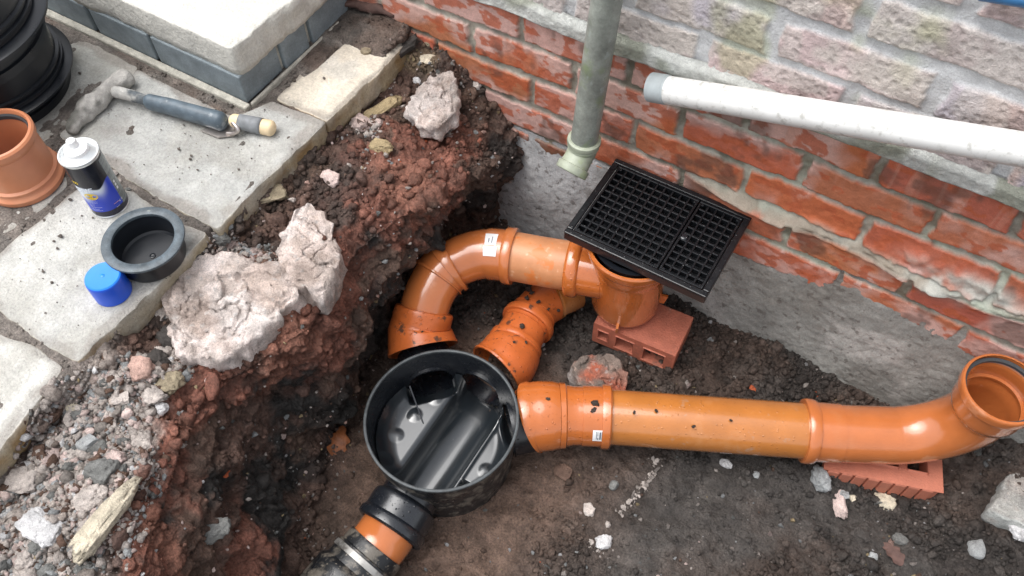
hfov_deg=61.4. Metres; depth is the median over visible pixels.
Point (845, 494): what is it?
stone
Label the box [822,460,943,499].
brick
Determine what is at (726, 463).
stone
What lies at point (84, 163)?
spray can
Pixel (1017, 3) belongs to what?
hose
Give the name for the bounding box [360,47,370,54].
stone
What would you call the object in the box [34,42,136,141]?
paving slab
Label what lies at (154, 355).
stone
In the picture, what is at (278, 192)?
stone
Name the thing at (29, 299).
paving slab
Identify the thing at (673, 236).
gully grid
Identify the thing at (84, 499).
stone
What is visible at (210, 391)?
soil lumps
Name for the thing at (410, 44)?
stone
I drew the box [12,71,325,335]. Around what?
soil crumbs
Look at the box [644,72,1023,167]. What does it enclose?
waste pipe
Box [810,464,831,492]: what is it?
stone
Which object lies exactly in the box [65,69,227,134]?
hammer
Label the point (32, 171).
pipe coupler
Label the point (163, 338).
soil lump
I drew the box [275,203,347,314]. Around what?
concrete lump
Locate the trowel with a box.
[201,114,275,137]
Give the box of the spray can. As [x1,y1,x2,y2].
[57,137,128,217]
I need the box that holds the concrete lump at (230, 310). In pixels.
[161,251,306,371]
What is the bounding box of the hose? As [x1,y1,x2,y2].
[978,0,1023,7]
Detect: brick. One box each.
[592,304,693,368]
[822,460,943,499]
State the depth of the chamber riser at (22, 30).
1.51 m
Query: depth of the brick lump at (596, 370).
1.74 m
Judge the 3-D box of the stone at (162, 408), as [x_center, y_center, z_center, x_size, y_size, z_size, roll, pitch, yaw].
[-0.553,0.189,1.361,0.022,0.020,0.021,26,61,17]
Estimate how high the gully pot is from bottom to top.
0.212 m
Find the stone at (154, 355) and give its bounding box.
[146,348,171,364]
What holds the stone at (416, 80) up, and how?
on the ground
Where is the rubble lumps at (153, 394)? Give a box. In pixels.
[0,118,382,575]
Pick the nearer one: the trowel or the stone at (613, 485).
the trowel
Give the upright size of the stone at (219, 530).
0.026 m
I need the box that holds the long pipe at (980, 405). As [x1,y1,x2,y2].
[517,353,1023,464]
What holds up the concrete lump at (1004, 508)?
on the ground
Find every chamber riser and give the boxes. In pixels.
[0,0,47,85]
[0,23,72,122]
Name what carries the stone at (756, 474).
on the ground
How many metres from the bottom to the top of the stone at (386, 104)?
0.025 m
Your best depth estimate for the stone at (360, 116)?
1.69 m
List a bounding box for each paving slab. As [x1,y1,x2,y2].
[0,189,210,362]
[0,335,62,477]
[3,177,66,232]
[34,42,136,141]
[60,70,327,235]
[277,43,406,131]
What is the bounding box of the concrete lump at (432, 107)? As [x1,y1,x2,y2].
[403,71,461,141]
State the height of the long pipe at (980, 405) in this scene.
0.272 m
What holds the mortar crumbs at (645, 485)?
on the ground
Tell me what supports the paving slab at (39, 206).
on the ground
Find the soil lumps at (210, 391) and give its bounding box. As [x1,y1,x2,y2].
[12,31,514,575]
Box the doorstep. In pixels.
[46,0,347,111]
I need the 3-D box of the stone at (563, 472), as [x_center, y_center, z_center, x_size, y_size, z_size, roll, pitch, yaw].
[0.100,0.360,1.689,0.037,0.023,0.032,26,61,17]
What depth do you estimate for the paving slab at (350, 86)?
1.69 m
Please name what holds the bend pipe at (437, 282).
on the ground
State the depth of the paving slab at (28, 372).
1.32 m
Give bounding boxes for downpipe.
[556,0,622,179]
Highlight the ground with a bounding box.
[0,8,1023,575]
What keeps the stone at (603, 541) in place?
on the ground
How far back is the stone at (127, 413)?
1.34 m
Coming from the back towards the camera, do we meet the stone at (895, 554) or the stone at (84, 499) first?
the stone at (895, 554)
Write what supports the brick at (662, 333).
on the ground
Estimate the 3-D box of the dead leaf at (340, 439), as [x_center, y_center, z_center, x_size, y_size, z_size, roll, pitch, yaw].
[-0.346,0.312,1.734,0.047,0.034,0.069,26,61,17]
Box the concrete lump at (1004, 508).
[980,473,1023,530]
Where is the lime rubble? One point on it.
(11, 548)
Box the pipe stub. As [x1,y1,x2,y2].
[473,285,584,396]
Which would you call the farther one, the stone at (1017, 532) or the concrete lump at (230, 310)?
the stone at (1017, 532)
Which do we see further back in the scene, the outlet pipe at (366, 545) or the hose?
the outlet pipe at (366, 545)
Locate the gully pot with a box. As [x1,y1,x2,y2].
[562,242,667,333]
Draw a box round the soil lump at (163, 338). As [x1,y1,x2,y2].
[155,325,171,347]
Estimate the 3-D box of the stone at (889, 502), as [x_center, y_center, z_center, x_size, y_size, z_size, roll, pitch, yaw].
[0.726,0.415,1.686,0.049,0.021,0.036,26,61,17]
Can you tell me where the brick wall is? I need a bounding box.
[358,0,1023,443]
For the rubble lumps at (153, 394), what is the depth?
1.32 m
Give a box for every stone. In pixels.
[4,464,38,493]
[14,506,66,548]
[65,403,77,411]
[73,483,108,511]
[75,433,98,450]
[83,457,120,484]
[111,391,128,405]
[121,408,133,419]
[127,355,155,381]
[146,348,171,364]
[154,370,186,395]
[155,402,168,415]
[204,517,230,544]
[260,183,288,203]
[320,169,340,187]
[350,113,369,128]
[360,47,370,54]
[363,95,402,117]
[368,137,393,154]
[399,34,419,57]
[413,77,420,84]
[420,54,434,63]
[473,81,481,89]
[553,464,572,480]
[583,503,594,516]
[595,534,612,549]
[609,480,618,490]
[719,458,732,468]
[753,471,759,478]
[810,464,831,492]
[833,489,847,518]
[840,490,849,498]
[849,495,855,501]
[851,527,870,541]
[868,551,877,559]
[874,492,896,510]
[892,533,908,544]
[967,539,985,559]
[1008,525,1023,541]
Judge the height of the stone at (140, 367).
0.039 m
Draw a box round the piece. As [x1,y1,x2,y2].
[68,476,142,565]
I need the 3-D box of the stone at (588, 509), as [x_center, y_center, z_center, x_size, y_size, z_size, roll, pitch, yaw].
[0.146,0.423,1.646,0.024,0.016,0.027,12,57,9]
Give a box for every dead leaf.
[327,425,349,455]
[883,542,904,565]
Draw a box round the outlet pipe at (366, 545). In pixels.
[300,514,412,575]
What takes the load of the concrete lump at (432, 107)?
on the ground
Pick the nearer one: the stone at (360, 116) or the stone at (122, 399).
the stone at (122, 399)
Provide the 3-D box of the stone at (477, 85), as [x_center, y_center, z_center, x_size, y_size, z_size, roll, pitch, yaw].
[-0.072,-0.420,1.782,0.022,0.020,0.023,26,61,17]
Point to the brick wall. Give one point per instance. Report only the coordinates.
(890, 274)
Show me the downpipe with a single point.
(583, 145)
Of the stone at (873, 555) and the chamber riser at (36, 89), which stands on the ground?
the stone at (873, 555)
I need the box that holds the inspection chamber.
[359,342,536,549]
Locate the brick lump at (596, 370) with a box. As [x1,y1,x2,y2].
[567,353,627,389]
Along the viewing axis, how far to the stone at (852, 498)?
1.68 m
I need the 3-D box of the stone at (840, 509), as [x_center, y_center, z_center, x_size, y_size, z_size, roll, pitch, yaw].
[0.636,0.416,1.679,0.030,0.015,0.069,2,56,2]
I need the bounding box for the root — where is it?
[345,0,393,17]
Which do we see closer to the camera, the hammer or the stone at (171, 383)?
the stone at (171, 383)
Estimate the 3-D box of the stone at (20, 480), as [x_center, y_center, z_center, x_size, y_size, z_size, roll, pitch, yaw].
[-0.736,0.291,1.308,0.054,0.032,0.052,6,57,5]
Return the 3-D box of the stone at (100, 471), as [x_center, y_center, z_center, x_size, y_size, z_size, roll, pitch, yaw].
[-0.608,0.270,1.282,0.049,0.035,0.050,26,61,17]
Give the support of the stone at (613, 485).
on the ground
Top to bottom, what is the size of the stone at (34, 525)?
0.034 m
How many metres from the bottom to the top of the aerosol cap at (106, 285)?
0.047 m
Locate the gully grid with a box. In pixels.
[564,158,751,302]
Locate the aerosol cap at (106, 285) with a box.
[84,262,131,306]
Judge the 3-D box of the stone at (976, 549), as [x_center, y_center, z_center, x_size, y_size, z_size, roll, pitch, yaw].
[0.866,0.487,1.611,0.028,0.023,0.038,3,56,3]
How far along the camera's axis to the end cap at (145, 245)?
1.44 m
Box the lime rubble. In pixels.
[0,119,454,575]
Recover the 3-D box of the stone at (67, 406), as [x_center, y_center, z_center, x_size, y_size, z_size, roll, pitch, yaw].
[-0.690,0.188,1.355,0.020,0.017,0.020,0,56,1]
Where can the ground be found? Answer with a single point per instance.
(260, 412)
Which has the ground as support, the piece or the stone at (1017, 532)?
the stone at (1017, 532)
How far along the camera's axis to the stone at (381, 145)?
1.64 m
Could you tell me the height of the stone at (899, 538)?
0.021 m
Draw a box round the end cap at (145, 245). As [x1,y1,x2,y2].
[101,207,185,282]
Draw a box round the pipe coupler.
[0,108,64,207]
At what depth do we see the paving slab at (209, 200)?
1.59 m
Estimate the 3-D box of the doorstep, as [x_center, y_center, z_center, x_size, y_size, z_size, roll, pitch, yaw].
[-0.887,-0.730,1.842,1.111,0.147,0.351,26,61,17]
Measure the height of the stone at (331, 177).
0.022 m
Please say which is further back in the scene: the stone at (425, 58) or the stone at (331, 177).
the stone at (425, 58)
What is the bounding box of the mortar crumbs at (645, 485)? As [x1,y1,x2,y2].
[588,456,665,558]
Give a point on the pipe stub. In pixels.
(517, 337)
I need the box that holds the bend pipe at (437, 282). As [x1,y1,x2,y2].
[388,227,569,358]
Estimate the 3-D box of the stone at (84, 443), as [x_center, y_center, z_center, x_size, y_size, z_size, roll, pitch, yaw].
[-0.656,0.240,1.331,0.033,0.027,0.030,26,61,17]
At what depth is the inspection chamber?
1.68 m
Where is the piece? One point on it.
(89, 537)
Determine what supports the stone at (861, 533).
on the ground
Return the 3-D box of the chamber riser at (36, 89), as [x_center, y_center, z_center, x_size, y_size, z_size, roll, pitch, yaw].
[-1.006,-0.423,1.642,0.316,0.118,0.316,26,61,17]

